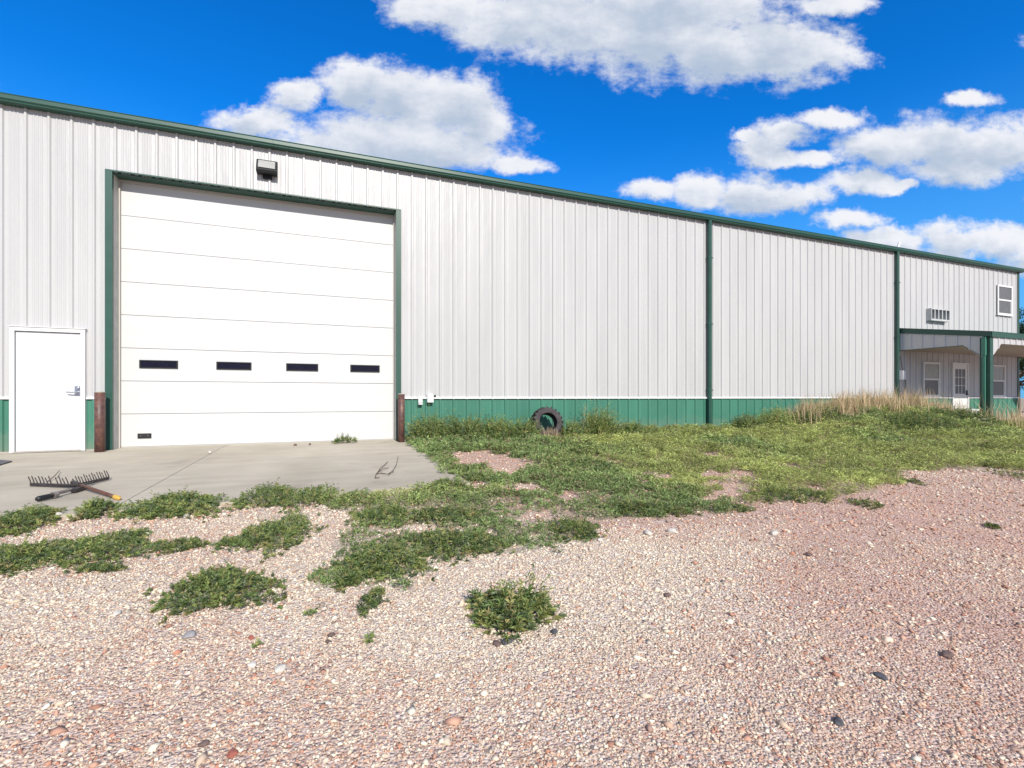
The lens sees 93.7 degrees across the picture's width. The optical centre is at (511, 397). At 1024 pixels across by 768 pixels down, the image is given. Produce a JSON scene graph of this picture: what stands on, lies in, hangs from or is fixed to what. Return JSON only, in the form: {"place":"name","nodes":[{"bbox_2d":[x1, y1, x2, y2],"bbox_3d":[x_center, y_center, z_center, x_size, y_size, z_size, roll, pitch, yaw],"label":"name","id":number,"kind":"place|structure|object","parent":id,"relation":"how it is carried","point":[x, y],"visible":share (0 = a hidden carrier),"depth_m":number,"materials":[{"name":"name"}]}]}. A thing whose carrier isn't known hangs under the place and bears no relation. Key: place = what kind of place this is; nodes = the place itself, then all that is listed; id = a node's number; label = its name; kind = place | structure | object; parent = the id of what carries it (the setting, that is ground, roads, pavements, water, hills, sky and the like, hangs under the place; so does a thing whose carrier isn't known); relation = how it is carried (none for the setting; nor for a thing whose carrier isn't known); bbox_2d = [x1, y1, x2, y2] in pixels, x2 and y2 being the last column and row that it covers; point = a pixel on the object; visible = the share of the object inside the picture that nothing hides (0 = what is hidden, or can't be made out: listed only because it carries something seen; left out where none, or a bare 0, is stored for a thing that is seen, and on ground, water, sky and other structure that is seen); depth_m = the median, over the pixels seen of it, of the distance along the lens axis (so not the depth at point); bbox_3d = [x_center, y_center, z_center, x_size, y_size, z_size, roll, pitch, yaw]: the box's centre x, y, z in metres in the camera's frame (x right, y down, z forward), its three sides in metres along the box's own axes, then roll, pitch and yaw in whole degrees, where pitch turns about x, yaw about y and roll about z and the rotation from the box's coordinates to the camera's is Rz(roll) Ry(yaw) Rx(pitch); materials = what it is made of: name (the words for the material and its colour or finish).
{"place":"outdoors","nodes":[
{"label":"outdoors","id":0,"kind":"place"},
{"bbox_2d":[0,460,11,464],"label":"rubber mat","id":1,"kind":"object","parent":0,"point":[4,461],"visible":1,"depth_m":6.94,"materials":[{"name":"grey"}]},
{"bbox_2d":[0,440,469,518],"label":"concrete pavement","id":2,"kind":"structure","parent":0,"point":[234,471],"depth_m":6.45,"materials":[{"name":"grey concrete"}]},
{"bbox_2d":[35,487,85,500],"bbox_3d":[-4.547,0.967,4.891,0.076,0.068,0.592,0,0,-1],"label":"hand tool","id":3,"kind":"object","parent":2,"relation":"on","point":[52,495],"visible":0.89,"depth_m":4.76,"materials":[{"name":"grey metal"}]},
{"bbox_2d":[28,470,120,499],"bbox_3d":[-4.519,0.934,5.284,1.732,0.146,0.589,0,0,23],"label":"rake","id":4,"kind":"object","parent":2,"relation":"on","point":[76,483],"visible":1,"depth_m":5.27,"materials":[{"name":"metal"}]},
{"bbox_2d":[94,391,105,451],"bbox_3d":[-7.019,0.430,8.174,0.154,1.070,0.154,0,0,-21],"label":"bollard","id":5,"kind":"object","parent":2,"relation":"on","point":[99,421],"visible":0.94,"depth_m":8.12,"materials":[{"name":"brown metal"}]},
{"bbox_2d":[331,433,357,443],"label":"weed clump","id":6,"kind":"object","parent":2,"relation":"on","point":[346,439],"visible":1,"depth_m":9.66,"materials":[{"name":"green plant"}]},
{"bbox_2d":[375,458,397,477],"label":"branched twig","id":7,"kind":"object","parent":2,"relation":"on","point":[384,468],"visible":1,"depth_m":6.32,"materials":[{"name":"brown wood"}]},
{"bbox_2d":[398,393,404,441],"bbox_3d":[-2.301,0.440,9.975,0.146,1.050,0.146,0,0,-21],"label":"bollard","id":8,"kind":"object","parent":2,"relation":"on","point":[401,416],"visible":0.91,"depth_m":9.92,"materials":[{"name":"brown metal"}]},
{"bbox_2d":[0,398,1023,767],"bbox_3d":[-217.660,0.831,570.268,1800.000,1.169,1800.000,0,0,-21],"label":"ground","id":9,"kind":"structure","parent":0,"point":[928,600],"depth_m":2.45,"materials":[{"name":"beige gravel"}]},
{"bbox_2d":[0,502,68,537],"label":"weed clump","id":10,"kind":"object","parent":9,"relation":"on","point":[32,515],"visible":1,"depth_m":3.91,"materials":[{"name":"green plant"}]},
{"bbox_2d":[0,536,77,574],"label":"weed clump","id":11,"kind":"object","parent":9,"relation":"on","point":[14,554],"visible":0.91,"depth_m":3.25,"materials":[{"name":"green plant"}]},
{"bbox_2d":[1,526,175,577],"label":"weed clump","id":12,"kind":"object","parent":9,"relation":"on","point":[98,545],"visible":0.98,"depth_m":3.38,"materials":[{"name":"green plant"}]},
{"bbox_2d":[64,496,123,521],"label":"weed clump","id":13,"kind":"object","parent":9,"relation":"on","point":[96,506],"visible":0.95,"depth_m":4.22,"materials":[{"name":"green plant"}]},
{"bbox_2d":[70,559,128,573],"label":"weed clump","id":14,"kind":"object","parent":9,"relation":"on","point":[103,566],"visible":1,"depth_m":3.15,"materials":[{"name":"green plant"}]},
{"bbox_2d":[113,610,121,615],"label":"stone","id":15,"kind":"object","parent":9,"relation":"on","point":[116,612],"visible":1,"depth_m":2.63,"materials":[{"name":"white stone"}]},
{"bbox_2d":[112,509,139,518],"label":"weed clump","id":16,"kind":"object","parent":9,"relation":"on","point":[117,514],"visible":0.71,"depth_m":4.18,"materials":[{"name":"green plant"}]},
{"bbox_2d":[107,485,230,522],"bbox_3d":[-3.136,0.953,4.411,1.102,0.241,1.007,0,0,-21],"label":"weed clump","id":17,"kind":"object","parent":9,"relation":"on","point":[161,503],"visible":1,"depth_m":4.35,"materials":[{"name":"green plant"}]},
{"bbox_2d":[144,535,210,556],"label":"weed clump","id":18,"kind":"object","parent":9,"relation":"on","point":[186,544],"visible":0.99,"depth_m":3.55,"materials":[{"name":"green plant"}]},
{"bbox_2d":[181,630,196,638],"bbox_3d":[-1.641,1.205,2.439,0.051,0.034,0.066,0,0,38],"label":"stone","id":19,"kind":"object","parent":9,"relation":"on","point":[190,634],"visible":1,"depth_m":2.43,"materials":[{"name":"white stone"}]},
{"bbox_2d":[197,739,209,746],"bbox_3d":[-1.143,1.283,1.780,0.040,0.020,0.029,0,0,-37],"label":"stone","id":20,"kind":"object","parent":9,"relation":"on","point":[204,743],"visible":1,"depth_m":1.77,"materials":[{"name":"brown stone"}]},
{"bbox_2d":[142,559,287,624],"bbox_3d":[-1.783,1.108,2.905,0.812,0.204,0.686,0,0,-21],"label":"weed clump","id":21,"kind":"object","parent":9,"relation":"on","point":[207,580],"visible":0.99,"depth_m":2.83,"materials":[{"name":"green plant"}]},
{"bbox_2d":[227,748,237,758],"bbox_3d":[-1.015,1.290,1.738,0.040,0.023,0.036,0,0,29],"label":"stone","id":22,"kind":"object","parent":9,"relation":"on","point":[232,752],"visible":1,"depth_m":1.73,"materials":[{"name":"stone"}]},
{"bbox_2d":[209,534,257,548],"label":"weed clump","id":23,"kind":"object","parent":9,"relation":"on","point":[223,540],"visible":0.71,"depth_m":3.64,"materials":[{"name":"green plant"}]},
{"bbox_2d":[247,661,256,667],"bbox_3d":[-1.210,1.248,2.239,0.044,0.029,0.037,0,0,13],"label":"stone","id":24,"kind":"object","parent":9,"relation":"on","point":[251,664],"visible":0.98,"depth_m":2.23,"materials":[{"name":"white stone"}]},
{"bbox_2d":[251,637,263,647],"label":"weed clump","id":25,"kind":"object","parent":9,"relation":"on","point":[258,642],"visible":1,"depth_m":2.39,"materials":[{"name":"green plant"}]},
{"bbox_2d":[220,477,301,511],"bbox_3d":[-2.489,0.945,4.885,0.730,0.229,0.951,0,0,-21],"label":"weed clump","id":26,"kind":"object","parent":9,"relation":"on","point":[261,492],"visible":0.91,"depth_m":4.72,"materials":[{"name":"green plant"}]},
{"bbox_2d":[209,510,328,562],"bbox_3d":[-1.872,1.045,3.848,0.655,0.207,1.017,0,0,11],"label":"weed clump","id":27,"kind":"object","parent":9,"relation":"on","point":[287,530],"visible":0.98,"depth_m":3.73,"materials":[{"name":"green plant"}]},
{"bbox_2d":[274,664,285,672],"bbox_3d":[-1.071,1.252,2.221,0.047,0.033,0.070,0,0,-8],"label":"stone","id":28,"kind":"object","parent":9,"relation":"on","point":[280,668],"visible":1,"depth_m":2.20,"materials":[{"name":"white stone"}]},
{"bbox_2d":[272,483,344,512],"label":"weed clump","id":29,"kind":"object","parent":9,"relation":"on","point":[301,495],"visible":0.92,"depth_m":4.70,"materials":[{"name":"green plant"}]},
{"bbox_2d":[302,605,319,614],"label":"weed clump","id":30,"kind":"object","parent":9,"relation":"on","point":[307,612],"visible":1,"depth_m":2.69,"materials":[{"name":"green plant"}]},
{"bbox_2d":[327,632,335,636],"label":"stone","id":31,"kind":"object","parent":9,"relation":"on","point":[331,634],"visible":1,"depth_m":2.49,"materials":[{"name":"brown stone"}]},
{"bbox_2d":[330,562,364,593],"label":"weed clump","id":32,"kind":"object","parent":9,"relation":"on","point":[346,577],"visible":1,"depth_m":3.02,"materials":[{"name":"green plant"}]},
{"bbox_2d":[330,487,381,506],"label":"weed clump","id":33,"kind":"object","parent":9,"relation":"on","point":[353,493],"visible":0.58,"depth_m":4.81,"materials":[{"name":"green plant"}]},
{"bbox_2d":[362,631,374,643],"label":"weed clump","id":34,"kind":"object","parent":9,"relation":"on","point":[370,636],"visible":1,"depth_m":2.46,"materials":[{"name":"green plant"}]},
{"bbox_2d":[356,583,389,617],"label":"weed clump","id":35,"kind":"object","parent":9,"relation":"on","point":[373,592],"visible":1,"depth_m":2.79,"materials":[{"name":"green plant"}]},
{"bbox_2d":[343,501,419,528],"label":"weed clump","id":36,"kind":"object","parent":9,"relation":"on","point":[383,510],"visible":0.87,"depth_m":4.19,"materials":[{"name":"green plant"}]},
{"bbox_2d":[332,538,438,586],"bbox_3d":[-0.894,1.110,3.374,0.733,0.165,0.800,0,0,-21],"label":"weed clump","id":37,"kind":"object","parent":9,"relation":"on","point":[374,553],"visible":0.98,"depth_m":3.27,"materials":[{"name":"green plant"}]},
{"bbox_2d":[404,402,452,440],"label":"clump","id":38,"kind":"object","parent":9,"relation":"on","point":[432,427],"depth_m":9.94,"materials":[{"name":"green plant"}]},
{"bbox_2d":[402,503,487,527],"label":"weed clump","id":39,"kind":"object","parent":9,"relation":"on","point":[439,511],"visible":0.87,"depth_m":4.27,"materials":[{"name":"green plant"}]},
{"bbox_2d":[415,474,479,494],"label":"weed clump","id":40,"kind":"object","parent":9,"relation":"on","point":[454,483],"visible":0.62,"depth_m":5.34,"materials":[{"name":"green plant"}]},
{"bbox_2d":[392,526,538,565],"bbox_3d":[-0.369,1.084,3.676,1.139,0.186,0.701,0,0,9],"label":"weed clump","id":41,"kind":"object","parent":9,"relation":"on","point":[447,535],"visible":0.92,"depth_m":3.66,"materials":[{"name":"green plant"}]},
{"bbox_2d":[440,407,491,439],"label":"clump","id":42,"kind":"object","parent":9,"relation":"on","point":[469,427],"depth_m":10.16,"materials":[{"name":"green plant"}]},
{"bbox_2d":[455,470,505,484],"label":"weed clump","id":43,"kind":"object","parent":9,"relation":"on","point":[470,477],"visible":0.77,"depth_m":5.90,"materials":[{"name":"green plant"}]},
{"bbox_2d":[493,640,501,646],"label":"stone","id":44,"kind":"object","parent":9,"relation":"on","point":[496,643],"visible":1,"depth_m":2.45,"materials":[{"name":"stone"}]},
{"bbox_2d":[481,410,517,438],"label":"clump","id":45,"kind":"object","parent":9,"relation":"on","point":[500,429],"depth_m":10.44,"materials":[{"name":"green plant"}]},
{"bbox_2d":[502,638,511,644],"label":"stone","id":46,"kind":"object","parent":9,"relation":"on","point":[504,642],"visible":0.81,"depth_m":2.46,"materials":[{"name":"grey stone"}]},
{"bbox_2d":[0,92,1023,453],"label":"steel building","id":47,"kind":"structure","parent":9,"relation":"on","point":[162,282],"depth_m":10.29,"materials":[{"name":"metal"}]},
{"bbox_2d":[8,325,87,452],"bbox_3d":[-7.810,-0.133,8.082,1.020,2.097,0.118,0,0,-21],"label":"door","id":48,"kind":"structure","parent":47,"relation":"in","point":[48,371],"depth_m":8.10,"materials":[{"name":"metal"}]},
{"bbox_2d":[121,182,392,447],"bbox_3d":[-4.847,-1.504,9.592,4.835,4.842,0.074,0,0,-21],"label":"overhead door","id":49,"kind":"structure","parent":47,"relation":"in","point":[244,321],"depth_m":9.46,"materials":[{"name":"white metal"}]},
{"bbox_2d":[256,159,277,179],"bbox_3d":[-4.710,-4.393,9.228,0.360,0.335,0.189,0,0,-21],"label":"wall light","id":50,"kind":"object","parent":47,"relation":"attached to","point":[267,169],"visible":1,"depth_m":9.18,"materials":[{"name":"black"}]},
{"bbox_2d":[418,397,422,404],"bbox_3d":[-1.974,0.068,10.312,0.090,0.175,0.115,0,0,-21],"label":"outlet box","id":51,"kind":"object","parent":47,"relation":"attached to","point":[420,400],"visible":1,"depth_m":10.27,"materials":[{"name":"white plastic"}]},
{"bbox_2d":[427,394,435,402],"bbox_3d":[-1.743,0.020,10.392,0.200,0.180,0.130,0,0,-21],"label":"outlet box","id":52,"kind":"object","parent":47,"relation":"attached to","point":[430,398],"visible":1,"depth_m":10.32,"materials":[{"name":"white plastic"}]},
{"bbox_2d":[899,370,905,379],"bbox_3d":[12.874,-0.735,15.822,0.140,0.300,0.133,0,0,-21],"label":"meter box","id":53,"kind":"object","parent":47,"relation":"attached to","point":[902,374],"visible":1,"depth_m":15.77,"materials":[{"name":"grey metal"}]},
{"bbox_2d":[922,362,939,396],"bbox_3d":[14.528,-0.627,16.621,0.940,1.195,0.035,0,0,-21],"label":"window","id":54,"kind":"structure","parent":47,"relation":"in","point":[930,370],"depth_m":16.61,"materials":[{"name":"white glass"}]},
{"bbox_2d":[926,308,949,321],"bbox_3d":[14.825,-2.855,16.699,1.050,0.420,0.160,0,0,-21],"label":"louvred vent","id":55,"kind":"object","parent":47,"relation":"attached to","point":[937,315],"visible":1,"depth_m":16.64,"materials":[{"name":"grey metal"}]},
{"bbox_2d":[951,362,968,408],"bbox_3d":[16.084,-0.230,17.200,0.980,2.030,0.122,0,0,-21],"label":"porch door","id":56,"kind":"structure","parent":47,"relation":"in","point":[959,371],"depth_m":17.23,"materials":[{"name":"white metal"}]},
{"bbox_2d":[993,365,1005,396],"bbox_3d":[18.275,-0.627,18.051,0.940,1.195,0.035,0,0,-21],"label":"window","id":57,"kind":"structure","parent":47,"relation":"in","point":[999,371],"depth_m":18.10,"materials":[{"name":"white glass"}]},
{"bbox_2d":[996,284,1013,316],"bbox_3d":[18.707,-3.670,18.208,1.040,1.150,0.050,0,0,-21],"label":"window","id":58,"kind":"structure","parent":47,"relation":"in","point":[1004,293],"depth_m":18.22,"materials":[{"name":"white plastic"}]},
{"bbox_2d":[464,563,567,642],"bbox_3d":[0.025,1.117,2.726,0.570,0.301,0.581,0,0,-21],"label":"bush","id":59,"kind":"object","parent":9,"relation":"on","point":[489,606],"visible":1,"depth_m":2.67,"materials":[{"name":"green plant"}]},
{"bbox_2d":[509,416,543,440],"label":"wall weed","id":60,"kind":"object","parent":9,"relation":"on","point":[526,427],"depth_m":10.50,"materials":[{"name":"green plant"}]},
{"bbox_2d":[530,406,562,434],"bbox_3d":[0.796,0.580,10.981,0.751,0.755,0.422,0,0,-21],"label":"tractor tyre","id":61,"kind":"object","parent":9,"relation":"on","point":[554,415],"visible":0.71,"depth_m":10.92,"materials":[{"name":"rubber"}]},
{"bbox_2d":[538,425,560,436],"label":"straw tuft","id":62,"kind":"object","parent":9,"relation":"on","point":[556,434],"visible":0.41,"depth_m":10.75,"materials":[{"name":"beige plant"}]},
{"bbox_2d":[550,628,556,633],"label":"stone","id":63,"kind":"object","parent":9,"relation":"on","point":[554,631],"visible":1,"depth_m":2.57,"materials":[{"name":"grey stone"}]},
{"bbox_2d":[556,414,588,437],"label":"wall weed","id":64,"kind":"object","parent":9,"relation":"on","point":[572,428],"depth_m":10.97,"materials":[{"name":"green plant"}]},
{"bbox_2d":[543,516,607,542],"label":"weed clump","id":65,"kind":"object","parent":9,"relation":"on","point":[567,526],"visible":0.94,"depth_m":4.04,"materials":[{"name":"green plant"}]},
{"bbox_2d":[569,399,629,435],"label":"wall weed","id":66,"kind":"object","parent":9,"relation":"on","point":[602,423],"depth_m":11.28,"materials":[{"name":"green plant"}]},
{"bbox_2d":[429,406,831,440],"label":"wall foot grass","id":67,"kind":"structure","parent":9,"relation":"on","point":[597,433],"depth_m":11.00,"materials":[{"name":"plant"}]},
{"bbox_2d":[613,418,648,433],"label":"wall weed","id":68,"kind":"object","parent":9,"relation":"on","point":[636,426],"depth_m":11.68,"materials":[{"name":"green plant"}]},
{"bbox_2d":[644,530,651,535],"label":"stone","id":69,"kind":"object","parent":9,"relation":"on","point":[648,532],"visible":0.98,"depth_m":4.07,"materials":[{"name":"white stone"}]},
{"bbox_2d":[597,496,701,517],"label":"weed clump","id":70,"kind":"object","parent":9,"relation":"on","point":[627,506],"visible":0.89,"depth_m":4.65,"materials":[{"name":"green plant"}]},
{"bbox_2d":[302,400,1023,588],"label":"ground cover","id":71,"kind":"object","parent":9,"relation":"on","point":[791,441],"visible":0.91,"depth_m":7.09,"materials":[{"name":"green plant"}]},
{"bbox_2d":[667,528,677,533],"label":"stone","id":72,"kind":"object","parent":9,"relation":"on","point":[671,530],"visible":0.98,"depth_m":4.12,"materials":[{"name":"white stone"}]},
{"bbox_2d":[649,424,711,434],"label":"wall weed","id":73,"kind":"object","parent":9,"relation":"on","point":[680,426],"depth_m":12.28,"materials":[{"name":"green plant"}]},
{"bbox_2d":[721,502,755,512],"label":"weed clump","id":74,"kind":"object","parent":9,"relation":"on","point":[740,507],"visible":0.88,"depth_m":4.89,"materials":[{"name":"green plant"}]},
{"bbox_2d":[723,412,771,428],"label":"wall weed","id":75,"kind":"object","parent":9,"relation":"on","point":[742,420],"depth_m":12.91,"materials":[{"name":"green plant"}]},
{"bbox_2d":[770,530,778,535],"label":"stone","id":76,"kind":"object","parent":9,"relation":"on","point":[774,532],"visible":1,"depth_m":4.19,"materials":[{"name":"white stone"}]},
{"bbox_2d":[751,401,799,425],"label":"wall weed","id":77,"kind":"object","parent":9,"relation":"on","point":[777,414],"depth_m":13.08,"materials":[{"name":"green plant"}]},
{"bbox_2d":[739,485,843,503],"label":"weed clump","id":78,"kind":"object","parent":9,"relation":"on","point":[790,491],"visible":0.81,"depth_m":5.31,"materials":[{"name":"green plant"}]},
{"bbox_2d":[790,401,842,423],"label":"wall weed","id":79,"kind":"object","parent":9,"relation":"on","point":[826,415],"depth_m":13.06,"materials":[{"name":"green plant"}]},
{"bbox_2d":[833,716,843,726],"bbox_3d":[1.347,1.335,1.980,0.038,0.031,0.056,0,0,29],"label":"stone","id":80,"kind":"object","parent":9,"relation":"on","point":[838,720],"visible":1,"depth_m":1.97,"materials":[{"name":"grey stone"}]},
{"bbox_2d":[845,496,885,509],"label":"weed clump","id":81,"kind":"object","parent":9,"relation":"on","point":[866,502],"visible":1,"depth_m":5.13,"materials":[{"name":"green plant"}]},
{"bbox_2d":[873,672,888,680],"bbox_3d":[1.763,1.333,2.299,0.041,0.031,0.067,0,0,-31],"label":"stone","id":82,"kind":"object","parent":9,"relation":"on","point":[881,676],"visible":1,"depth_m":2.29,"materials":[{"name":"grey stone"}]},
{"bbox_2d":[781,384,1023,429],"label":"dry grass","id":83,"kind":"structure","parent":9,"relation":"on","point":[851,403],"depth_m":13.54,"materials":[{"name":"plant"}]},
{"bbox_2d":[904,477,929,485],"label":"weed clump","id":84,"kind":"object","parent":9,"relation":"on","point":[915,480],"visible":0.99,"depth_m":6.18,"materials":[{"name":"green plant"}]},
{"bbox_2d":[869,409,969,432],"bbox_3d":[10.508,0.613,12.293,3.626,0.632,1.999,0,0,-21],"label":"wall weed","id":85,"kind":"object","parent":9,"relation":"on","point":[913,419],"depth_m":12.06,"materials":[{"name":"green plant"}]},
{"bbox_2d":[941,650,954,658],"bbox_3d":[2.249,1.328,2.478,0.072,0.036,0.053,0,0,-41],"label":"stone","id":86,"kind":"object","parent":9,"relation":"on","point":[947,654],"visible":1,"depth_m":2.46,"materials":[{"name":"stone"}]},
{"bbox_2d":[931,401,1006,424],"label":"wall weed","id":87,"kind":"object","parent":9,"relation":"on","point":[964,413],"depth_m":12.85,"materials":[{"name":"green plant"}]},
{"bbox_2d":[984,521,1000,528],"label":"weed clump","id":88,"kind":"object","parent":9,"relation":"on","point":[993,526],"visible":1,"depth_m":4.58,"materials":[{"name":"green plant"}]},
{"bbox_2d":[983,468,1023,479],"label":"weed clump","id":89,"kind":"object","parent":9,"relation":"on","point":[1014,474],"visible":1,"depth_m":6.84,"materials":[{"name":"green plant"}]},
{"bbox_2d":[1020,307,1023,410],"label":"tree","id":90,"kind":"object","parent":9,"relation":"on","point":[1022,358],"visible":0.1,"depth_m":34.62,"materials":[{"name":"green plant"}]},
{"bbox_2d":[0,0,1023,397],"label":"sky","id":91,"kind":"structure","parent":0,"point":[886,122],"materials":[{"name":"blue"}]}
]}

